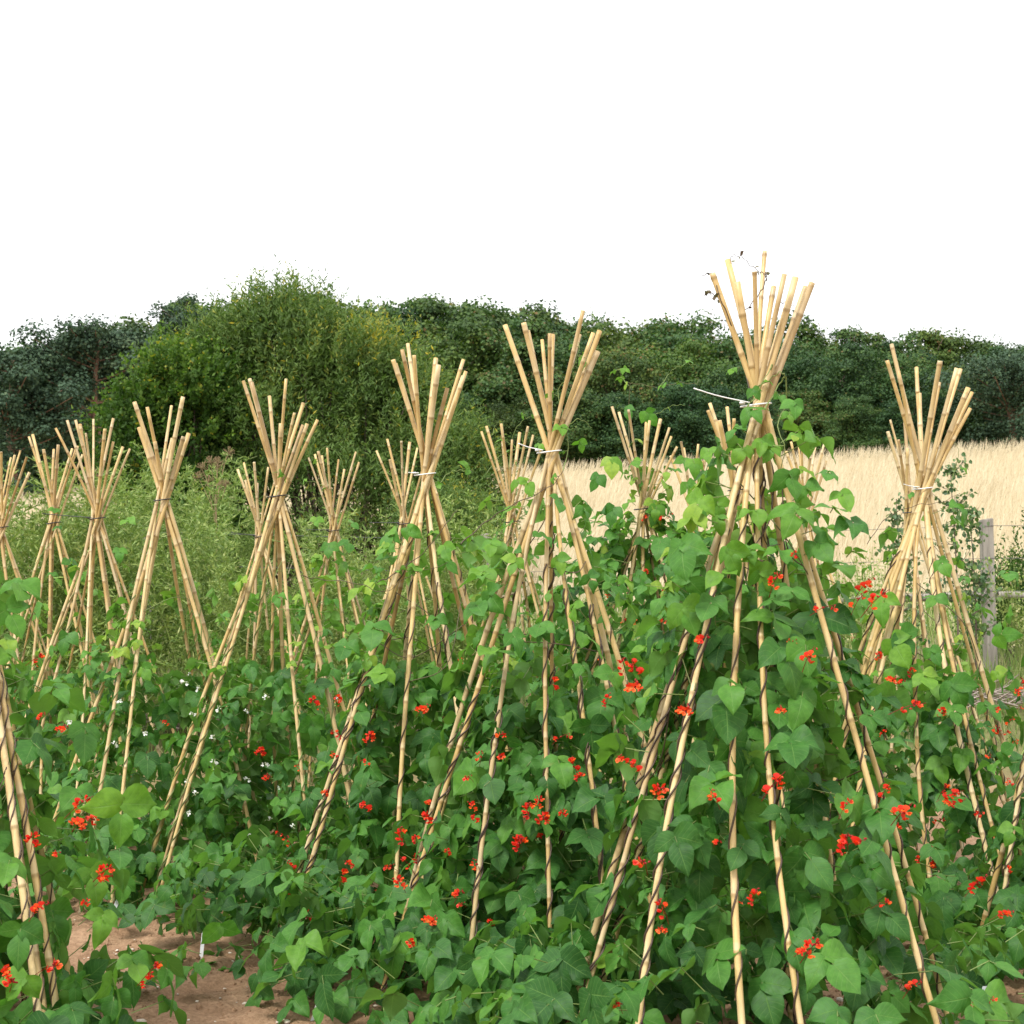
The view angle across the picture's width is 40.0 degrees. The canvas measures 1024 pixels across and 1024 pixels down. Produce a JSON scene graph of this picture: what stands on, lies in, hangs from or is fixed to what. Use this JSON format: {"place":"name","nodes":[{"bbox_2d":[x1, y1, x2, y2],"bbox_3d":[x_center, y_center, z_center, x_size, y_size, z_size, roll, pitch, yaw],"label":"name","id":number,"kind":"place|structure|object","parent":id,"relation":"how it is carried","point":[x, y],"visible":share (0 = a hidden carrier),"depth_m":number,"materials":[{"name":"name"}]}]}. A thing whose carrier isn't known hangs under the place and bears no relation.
{"place":"outdoors","nodes":[
{"label":"outdoors","id":0,"kind":"place"},
{"bbox_2d":[0,0,1023,363],"label":"sky","id":1,"kind":"structure","parent":0,"point":[610,156],"materials":[{"name":"white"}]},
{"bbox_2d":[5,462,1023,1023],"bbox_3d":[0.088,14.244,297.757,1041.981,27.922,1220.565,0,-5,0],"label":"ground","id":2,"kind":"structure","parent":0,"point":[215,982],"depth_m":4.99,"materials":[{"name":"soil"}]},
{"bbox_2d":[0,665,70,1011],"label":"cane teepee","id":3,"kind":"object","parent":2,"relation":"on","point":[34,964],"visible":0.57,"depth_m":3.75,"materials":[{"name":"brown wood"}]},
{"bbox_2d":[0,453,79,702],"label":"asparagus plant","id":4,"kind":"object","parent":2,"relation":"on","point":[21,564],"visible":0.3,"depth_m":10.69,"materials":[{"name":"green plant"}]},
{"bbox_2d":[0,473,80,660],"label":"asparagus plant","id":5,"kind":"object","parent":2,"relation":"on","point":[15,519],"visible":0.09,"depth_m":12.07,"materials":[{"name":"green plant"}]},
{"bbox_2d":[0,450,89,820],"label":"cane teepee","id":6,"kind":"object","parent":2,"relation":"on","point":[4,523],"visible":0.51,"depth_m":8.12,"materials":[{"name":"brown wood"}]},
{"bbox_2d":[0,340,94,498],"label":"pine tree","id":7,"kind":"object","parent":2,"relation":"on","point":[22,412],"visible":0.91,"depth_m":59.89,"materials":[{"name":"green plant"}]},
{"bbox_2d":[6,455,123,721],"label":"asparagus plant","id":8,"kind":"object","parent":2,"relation":"on","point":[59,596],"visible":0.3,"depth_m":10.76,"materials":[{"name":"green plant"}]},
{"bbox_2d":[4,434,141,817],"bbox_3d":[-2.540,0.729,7.748,1.129,2.361,1.076,0,-5,0],"label":"cane teepee","id":9,"kind":"object","parent":2,"relation":"on","point":[53,500],"visible":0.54,"depth_m":7.80,"materials":[{"name":"brown wood"}]},
{"bbox_2d":[0,311,161,475],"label":"pine tree","id":10,"kind":"object","parent":2,"relation":"on","point":[86,354],"visible":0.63,"depth_m":62.01,"materials":[{"name":"green plant"}]},
{"bbox_2d":[14,475,149,671],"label":"asparagus plant","id":11,"kind":"object","parent":2,"relation":"on","point":[40,513],"visible":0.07,"depth_m":11.78,"materials":[{"name":"green plant"}]},
{"bbox_2d":[0,507,171,855],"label":"bean plant","id":12,"kind":"object","parent":2,"relation":"on","point":[39,606],"visible":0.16,"depth_m":7.69,"materials":[{"name":"green plant"}]},
{"bbox_2d":[36,465,148,720],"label":"asparagus plant","id":13,"kind":"object","parent":2,"relation":"on","point":[95,628],"visible":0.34,"depth_m":10.83,"materials":[{"name":"green plant"}]},
{"bbox_2d":[0,418,184,848],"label":"cane teepee","id":14,"kind":"object","parent":2,"relation":"on","point":[96,530],"visible":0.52,"depth_m":7.51,"materials":[{"name":"brown wood"}]},
{"bbox_2d":[0,570,186,1023],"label":"bean plant","id":15,"kind":"object","parent":2,"relation":"on","point":[86,986],"visible":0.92,"depth_m":3.83,"materials":[{"name":"green plant"}]},
{"bbox_2d":[37,500,158,722],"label":"asparagus plant","id":16,"kind":"object","parent":2,"relation":"on","point":[131,567],"visible":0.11,"depth_m":11.33,"materials":[{"name":"green plant"}]},
{"bbox_2d":[1,516,205,866],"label":"bean plant","id":17,"kind":"object","parent":2,"relation":"on","point":[64,712],"visible":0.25,"depth_m":7.25,"materials":[{"name":"green plant"}]},
{"bbox_2d":[61,474,224,731],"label":"asparagus plant","id":18,"kind":"object","parent":2,"relation":"on","point":[114,598],"visible":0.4,"depth_m":10.79,"materials":[{"name":"green plant"}]},
{"bbox_2d":[92,444,194,664],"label":"asparagus plant","id":19,"kind":"object","parent":2,"relation":"on","point":[142,503],"visible":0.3,"depth_m":12.15,"materials":[{"name":"green plant"}]},
{"bbox_2d":[111,518,193,675],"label":"asparagus plant","id":20,"kind":"object","parent":2,"relation":"on","point":[153,633],"visible":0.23,"depth_m":12.02,"materials":[{"name":"green plant"}]},
{"bbox_2d":[7,581,299,919],"bbox_3d":[-1.590,1.055,6.451,1.423,1.487,1.392,0,-5,0],"label":"bean plant","id":21,"kind":"object","parent":2,"relation":"on","point":[173,708],"visible":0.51,"depth_m":6.39,"materials":[{"name":"green plant"}]},
{"bbox_2d":[43,396,268,914],"bbox_3d":[-1.624,0.634,6.473,1.127,2.319,1.027,0,-5,0],"label":"cane teepee","id":22,"kind":"object","parent":2,"relation":"on","point":[164,487],"visible":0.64,"depth_m":6.50,"materials":[{"name":"brown wood"}]},
{"bbox_2d":[71,320,263,602],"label":"field maple bush","id":23,"kind":"object","parent":2,"relation":"on","point":[175,371],"visible":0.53,"depth_m":17.38,"materials":[{"name":"green plant"}]},
{"bbox_2d":[137,291,217,434],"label":"pine tree","id":24,"kind":"object","parent":2,"relation":"on","point":[168,316],"visible":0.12,"depth_m":80.13,"materials":[{"name":"green plant"}]},
{"bbox_2d":[121,513,239,757],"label":"asparagus plant","id":25,"kind":"object","parent":2,"relation":"on","point":[174,613],"visible":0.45,"depth_m":10.77,"materials":[{"name":"green plant"}]},
{"bbox_2d":[151,449,253,608],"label":"asparagus plant","id":26,"kind":"object","parent":2,"relation":"on","point":[220,495],"visible":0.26,"depth_m":14.60,"materials":[{"name":"green plant"}]},
{"bbox_2d":[193,446,234,646],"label":"dried flower stalk","id":27,"kind":"object","parent":2,"relation":"on","point":[217,459],"visible":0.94,"depth_m":13.10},
{"bbox_2d":[177,474,259,700],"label":"asparagus plant","id":28,"kind":"object","parent":2,"relation":"on","point":[202,538],"visible":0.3,"depth_m":11.89,"materials":[{"name":"green plant"}]},
{"bbox_2d":[53,469,421,925],"bbox_3d":[-1.085,0.791,6.264,1.871,1.965,1.711,0,-5,0],"label":"bean plant","id":29,"kind":"object","parent":2,"relation":"on","point":[276,683],"visible":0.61,"depth_m":6.16,"materials":[{"name":"green plant"}]},
{"bbox_2d":[183,524,297,762],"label":"asparagus plant","id":30,"kind":"object","parent":2,"relation":"on","point":[227,605],"visible":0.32,"depth_m":10.63,"materials":[{"name":"green plant"}]},
{"bbox_2d":[146,611,347,830],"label":"bean plant","id":31,"kind":"object","parent":2,"relation":"on","point":[253,737],"visible":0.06,"depth_m":8.66,"materials":[{"name":"green plant"}]},
{"bbox_2d":[177,462,316,786],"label":"cane teepee","id":32,"kind":"object","parent":2,"relation":"on","point":[257,536],"visible":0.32,"depth_m":8.81,"materials":[{"name":"brown wood"}]},
{"bbox_2d":[137,378,372,904],"bbox_3d":[-1.044,0.579,6.359,1.119,2.409,0.999,-1,-5,13],"label":"cane teepee","id":33,"kind":"object","parent":2,"relation":"on","point":[278,510],"visible":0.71,"depth_m":6.32,"materials":[{"name":"brown wood"}]},
{"bbox_2d":[224,558,288,742],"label":"plant","id":34,"kind":"object","parent":2,"relation":"on","point":[261,628],"visible":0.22,"depth_m":10.63,"materials":[{"name":"green plant"}]},
{"bbox_2d":[228,446,417,850],"bbox_3d":[-1.075,0.775,8.314,1.450,2.334,1.324,4,-7,-39],"label":"bean plant","id":35,"kind":"object","parent":2,"relation":"on","point":[327,548],"visible":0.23,"depth_m":8.26,"materials":[{"name":"green plant"}]},
{"bbox_2d":[283,507,377,713],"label":"asparagus plant","id":36,"kind":"object","parent":2,"relation":"on","point":[330,589],"visible":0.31,"depth_m":10.86,"materials":[{"name":"green plant"}]},
{"bbox_2d":[134,254,529,608],"bbox_3d":[-2.365,-0.966,18.618,5.138,4.808,3.878,-2,-6,23],"label":"willow bush","id":37,"kind":"object","parent":2,"relation":"on","point":[278,337],"visible":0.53,"depth_m":18.04,"materials":[{"name":"green plant"}]},
{"bbox_2d":[261,448,409,786],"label":"cane teepee","id":38,"kind":"object","parent":2,"relation":"on","point":[333,529],"visible":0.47,"depth_m":8.35,"materials":[{"name":"brown wood"}]},
{"bbox_2d":[118,460,611,996],"bbox_3d":[-0.341,0.761,5.476,2.246,1.907,2.136,0,-5,0],"label":"bean plant","id":39,"kind":"object","parent":2,"relation":"on","point":[230,878],"visible":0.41,"depth_m":5.28,"materials":[{"name":"green plant"}]},
{"bbox_2d":[271,563,463,843],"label":"bean plant","id":40,"kind":"object","parent":2,"relation":"on","point":[417,719],"visible":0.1,"depth_m":7.80,"materials":[{"name":"green plant"}]},
{"bbox_2d":[340,439,438,803],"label":"cane teepee","id":41,"kind":"object","parent":2,"relation":"on","point":[404,520],"visible":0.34,"depth_m":7.85,"materials":[{"name":"brown wood"}]},
{"bbox_2d":[339,525,449,755],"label":"asparagus plant","id":42,"kind":"object","parent":2,"relation":"on","point":[354,577],"visible":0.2,"depth_m":10.68,"materials":[{"name":"green plant"}]},
{"bbox_2d":[363,298,450,346],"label":"broadleaf tree","id":43,"kind":"object","parent":2,"relation":"on","point":[396,310],"visible":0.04,"depth_m":103.69,"materials":[{"name":"green plant"}]},
{"bbox_2d":[280,343,543,927],"bbox_3d":[-0.354,0.502,5.490,1.106,2.403,1.049,0,-5,0],"label":"cane teepee","id":44,"kind":"object","parent":2,"relation":"on","point":[429,452],"visible":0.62,"depth_m":5.48,"materials":[{"name":"brown wood"}]},
{"bbox_2d":[400,531,476,687],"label":"asparagus plant","id":45,"kind":"object","parent":2,"relation":"on","point":[427,653],"visible":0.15,"depth_m":11.19,"materials":[{"name":"green plant"}]},
{"bbox_2d":[371,465,520,618],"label":"plant","id":46,"kind":"object","parent":2,"relation":"on","point":[457,495],"visible":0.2,"depth_m":16.39,"materials":[{"name":"green plant"}]},
{"bbox_2d":[402,293,530,474],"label":"broadleaf tree","id":47,"kind":"object","parent":2,"relation":"on","point":[502,318],"visible":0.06,"depth_m":104.68,"materials":[{"name":"green plant"}]},
{"bbox_2d":[433,515,501,660],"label":"asparagus plant","id":48,"kind":"object","parent":2,"relation":"on","point":[459,646],"visible":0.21,"depth_m":10.87,"materials":[{"name":"green plant"}]},
{"bbox_2d":[410,313,527,469],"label":"broadleaf tree","id":49,"kind":"object","parent":2,"relation":"on","point":[474,366],"visible":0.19,"depth_m":94.60,"materials":[{"name":"green plant"}]},
{"bbox_2d":[444,489,505,660],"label":"asparagus plant","id":50,"kind":"object","parent":2,"relation":"on","point":[458,523],"visible":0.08,"depth_m":11.73,"materials":[{"name":"green plant"}]},
{"bbox_2d":[409,412,583,843],"bbox_3d":[-0.032,0.673,7.700,1.418,2.431,1.300,3,-6,-32],"label":"bean plant","id":51,"kind":"object","parent":2,"relation":"on","point":[559,634],"visible":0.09,"depth_m":7.75,"materials":[{"name":"green plant"}]},
{"bbox_2d":[462,423,559,723],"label":"cane teepee","id":52,"kind":"object","parent":2,"relation":"on","point":[508,497],"visible":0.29,"depth_m":7.73,"materials":[{"name":"brown wood"}]},
{"bbox_2d":[478,392,544,470],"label":"broadleaf tree","id":53,"kind":"object","parent":2,"relation":"on","point":[509,423],"visible":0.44,"depth_m":86.17,"materials":[{"name":"green plant"}]},
{"bbox_2d":[0,436,1023,613],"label":"field grass","id":54,"kind":"structure","parent":2,"relation":"on","point":[874,474],"depth_m":39.37,"materials":[{"name":"plant"}]},
{"bbox_2d":[17,900,1021,1023],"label":"soil clods","id":55,"kind":"object","parent":2,"relation":"on","point":[107,942],"visible":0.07,"depth_m":4.73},
{"bbox_2d":[460,317,581,467],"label":"broadleaf tree","id":56,"kind":"object","parent":2,"relation":"on","point":[503,382],"visible":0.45,"depth_m":91.76,"materials":[{"name":"green plant"}]},
{"bbox_2d":[35,518,1023,671],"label":"wire fence","id":57,"kind":"object","parent":2,"relation":"on","point":[987,548],"visible":0.17,"depth_m":12.94,"materials":[{"name":"grey wood"}]},
{"bbox_2d":[381,310,685,1017],"bbox_3d":[0.118,0.480,4.808,1.133,2.324,1.078,0,-5,0],"label":"cane teepee","id":58,"kind":"object","parent":2,"relation":"on","point":[552,465],"visible":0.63,"depth_m":4.81,"materials":[{"name":"brown wood"}]},
{"bbox_2d":[238,341,844,1023],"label":"bean plant","id":59,"kind":"object","parent":2,"relation":"on","point":[434,941],"visible":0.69,"depth_m":4.53,"materials":[{"name":"green plant"}]},
{"bbox_2d":[510,299,603,342],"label":"broadleaf tree","id":60,"kind":"object","parent":2,"relation":"on","point":[543,311],"visible":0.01,"depth_m":113.47,"materials":[{"name":"green plant"}]},
{"bbox_2d":[506,386,630,478],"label":"broadleaf tree","id":61,"kind":"object","parent":2,"relation":"on","point":[587,399],"visible":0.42,"depth_m":83.58,"materials":[{"name":"green plant"}]},
{"bbox_2d":[496,360,704,869],"bbox_3d":[0.616,0.534,6.944,1.490,2.557,1.397,0,-5,0],"label":"bean plant","id":62,"kind":"object","parent":2,"relation":"on","point":[613,552],"visible":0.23,"depth_m":6.89,"materials":[{"name":"green plant"}]},
{"bbox_2d":[565,342,677,465],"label":"broadleaf tree","id":63,"kind":"object","parent":2,"relation":"on","point":[600,380],"visible":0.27,"depth_m":91.55,"materials":[{"name":"green plant"}]},
{"bbox_2d":[570,391,674,468],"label":"broadleaf tree","id":64,"kind":"object","parent":2,"relation":"on","point":[608,442],"visible":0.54,"depth_m":82.86,"materials":[{"name":"green plant"}]},
{"bbox_2d":[574,314,679,466],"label":"broadleaf tree","id":65,"kind":"object","parent":2,"relation":"on","point":[605,336],"visible":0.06,"depth_m":106.93,"materials":[{"name":"green plant"}]},
{"bbox_2d":[585,406,677,771],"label":"cane teepee","id":66,"kind":"object","parent":2,"relation":"on","point":[642,509],"visible":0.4,"depth_m":6.97,"materials":[{"name":"brown wood"}]},
{"bbox_2d":[612,307,753,439],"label":"broadleaf tree","id":67,"kind":"object","parent":2,"relation":"on","point":[708,325],"visible":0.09,"depth_m":104.57,"materials":[{"name":"green plant"}]},
{"bbox_2d":[622,331,745,467],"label":"broadleaf tree","id":68,"kind":"object","parent":2,"relation":"on","point":[691,373],"visible":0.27,"depth_m":96.54,"materials":[{"name":"green plant"}]},
{"bbox_2d":[641,379,744,466],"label":"broadleaf tree","id":69,"kind":"object","parent":2,"relation":"on","point":[691,427],"visible":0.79,"depth_m":82.15,"materials":[{"name":"green plant"}]},
{"bbox_2d":[427,251,1023,1023],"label":"bean plant","id":70,"kind":"object","parent":2,"relation":"on","point":[865,927],"visible":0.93,"depth_m":3.63,"materials":[{"name":"green plant"}]},
{"bbox_2d":[695,361,780,467],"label":"broadleaf tree","id":71,"kind":"object","parent":2,"relation":"on","point":[730,381],"visible":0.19,"depth_m":92.30,"materials":[{"name":"green plant"}]},
{"bbox_2d":[722,393,786,463],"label":"broadleaf tree","id":72,"kind":"object","parent":2,"relation":"on","point":[736,405],"visible":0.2,"depth_m":83.11,"materials":[{"name":"green plant"}]},
{"bbox_2d":[603,446,909,934],"bbox_3d":[0.959,0.751,5.968,1.522,2.011,1.532,0,-5,0],"label":"bean plant","id":73,"kind":"object","parent":2,"relation":"on","point":[695,465],"visible":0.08,"depth_m":5.91,"materials":[{"name":"green plant"}]},
{"bbox_2d":[566,250,948,1023],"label":"cane teepee","id":74,"kind":"object","parent":2,"relation":"on","point":[762,356],"visible":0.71,"depth_m":3.83,"materials":[{"name":"brown wood"}]},
{"bbox_2d":[673,403,849,846],"bbox_3d":[0.995,0.629,6.000,1.098,2.242,0.952,4,-6,-34],"label":"cane teepee","id":75,"kind":"object","parent":2,"relation":"on","point":[717,426],"visible":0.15,"depth_m":6.08,"materials":[{"name":"brown wood"}]},
{"bbox_2d":[732,335,834,455],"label":"broadleaf tree","id":76,"kind":"object","parent":2,"relation":"on","point":[790,371],"visible":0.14,"depth_m":95.97,"materials":[{"name":"green plant"}]},
{"bbox_2d":[739,309,829,453],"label":"broadleaf tree","id":77,"kind":"object","parent":2,"relation":"on","point":[806,330],"visible":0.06,"depth_m":112.14,"materials":[{"name":"green plant"}]},
{"bbox_2d":[773,387,849,463],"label":"broadleaf tree","id":78,"kind":"object","parent":2,"relation":"on","point":[814,414],"visible":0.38,"depth_m":89.68,"materials":[{"name":"green plant"}]},
{"bbox_2d":[787,338,894,462],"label":"broadleaf tree","id":79,"kind":"object","parent":2,"relation":"on","point":[843,373],"visible":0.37,"depth_m":91.63,"materials":[{"name":"green plant"}]},
{"bbox_2d":[773,441,918,850],"bbox_3d":[1.547,0.741,7.417,1.075,2.276,1.062,0,-5,0],"label":"cane teepee","id":80,"kind":"object","parent":2,"relation":"on","point":[801,481],"visible":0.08,"depth_m":7.43,"materials":[{"name":"brown wood"}]},
{"bbox_2d":[817,393,891,459],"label":"broadleaf tree","id":81,"kind":"object","parent":2,"relation":"on","point":[854,420],"visible":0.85,"depth_m":85.96,"materials":[{"name":"green plant"}]},
{"bbox_2d":[821,324,892,451],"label":"broadleaf tree","id":82,"kind":"object","parent":2,"relation":"on","point":[844,335],"visible":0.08,"depth_m":107.68,"materials":[{"name":"green plant"}]},
{"bbox_2d":[740,443,1023,943],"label":"bean plant","id":83,"kind":"object","parent":2,"relation":"on","point":[943,765],"visible":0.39,"depth_m":5.71,"materials":[{"name":"green plant"}]},
{"bbox_2d":[840,350,962,457],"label":"broadleaf tree","id":84,"kind":"object","parent":2,"relation":"on","point":[883,387],"visible":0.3,"depth_m":91.49,"materials":[{"name":"green plant"}]},
{"bbox_2d":[874,492,930,648],"bbox_3d":[3.273,0.780,11.783,0.556,1.907,0.320,0,-5,0],"label":"poplar sapling","id":85,"kind":"object","parent":2,"relation":"on","point":[897,520],"visible":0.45,"depth_m":11.80,"materials":[{"name":"green plant"}]},
{"bbox_2d":[867,331,937,371],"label":"broadleaf tree","id":86,"kind":"object","parent":2,"relation":"on","point":[899,345],"visible":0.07,"depth_m":108.14,"materials":[{"name":"green plant"}]},
{"bbox_2d":[870,387,953,457],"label":"broadleaf tree","id":87,"kind":"object","parent":2,"relation":"on","point":[895,416],"visible":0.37,"depth_m":84.76,"materials":[{"name":"green plant"}]},
{"bbox_2d":[839,420,1004,879],"bbox_3d":[1.997,0.681,7.118,1.044,2.343,1.000,-1,-5,9],"label":"cane teepee","id":88,"kind":"object","parent":2,"relation":"on","point":[904,475],"visible":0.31,"depth_m":7.13,"materials":[{"name":"brown wood"}]},
{"bbox_2d":[827,344,1023,937],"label":"cane teepee","id":89,"kind":"object","parent":2,"relation":"on","point":[926,477],"visible":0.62,"depth_m":5.99,"materials":[{"name":"brown wood"}]},
{"bbox_2d":[833,492,1023,878],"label":"bean plant","id":90,"kind":"object","parent":2,"relation":"on","point":[937,833],"visible":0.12,"depth_m":7.06,"materials":[{"name":"green plant"}]},
{"bbox_2d":[903,327,964,374],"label":"broadleaf tree","id":91,"kind":"object","parent":2,"relation":"on","point":[929,339],"visible":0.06,"depth_m":115.67,"materials":[{"name":"green plant"}]},
{"bbox_2d":[874,570,1023,997],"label":"bean plant","id":92,"kind":"object","parent":2,"relation":"on","point":[947,894],"visible":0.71,"depth_m":4.84,"materials":[{"name":"green plant"}]},
{"bbox_2d":[906,327,1013,369],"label":"broadleaf tree","id":93,"kind":"object","parent":2,"relation":"on","point":[966,346],"visible":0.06,"depth_m":117.05,"materials":[{"name":"green plant"}]},
{"bbox_2d":[921,452,1004,663],"bbox_3d":[3.711,0.643,11.600,0.687,2.274,0.414,1,-5,-14],"label":"poplar sapling","id":94,"kind":"object","parent":2,"relation":"on","point":[949,470],"visible":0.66,"depth_m":11.63,"materials":[{"name":"green plant"}]},
{"bbox_2d":[919,340,1023,452],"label":"tree","id":95,"kind":"object","parent":2,"relation":"on","point":[1001,371],"visible":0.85,"depth_m":82.05,"materials":[{"name":"green plant"}]},
{"bbox_2d":[935,387,1007,453],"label":"broadleaf tree","id":96,"kind":"object","parent":2,"relation":"on","point":[970,420],"visible":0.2,"depth_m":84.56,"materials":[{"name":"green plant"}]},
{"bbox_2d":[957,504,1000,699],"bbox_3d":[3.954,0.810,11.969,0.418,1.761,0.317,0,-5,0],"label":"poplar sapling","id":97,"kind":"object","parent":2,"relation":"on","point":[977,625],"visible":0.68,"depth_m":11.97,"materials":[{"name":"green plant"}]},
{"bbox_2d":[949,507,1023,660],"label":"bramble bush","id":98,"kind":"object","parent":2,"relation":"on","point":[1018,562],"visible":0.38,"depth_m":13.56,"materials":[{"name":"green plant"}]},
{"bbox_2d":[980,757,1023,925],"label":"cane teepee","id":99,"kind":"object","parent":2,"relation":"on","point":[985,914],"visible":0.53,"depth_m":5.08,"materials":[{"name":"brown wood"}]},
{"bbox_2d":[19,580,1023,766],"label":"bank grass","id":100,"kind":"structure","parent":0,"point":[929,628],"depth_m":13.70,"materials":[{"name":"green plant"}]},
{"bbox_2d":[981,554,1023,685],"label":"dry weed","id":101,"kind":"object","parent":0,"point":[1015,643],"visible":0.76,"depth_m":12.36,"materials":[{"name":"green plant"}]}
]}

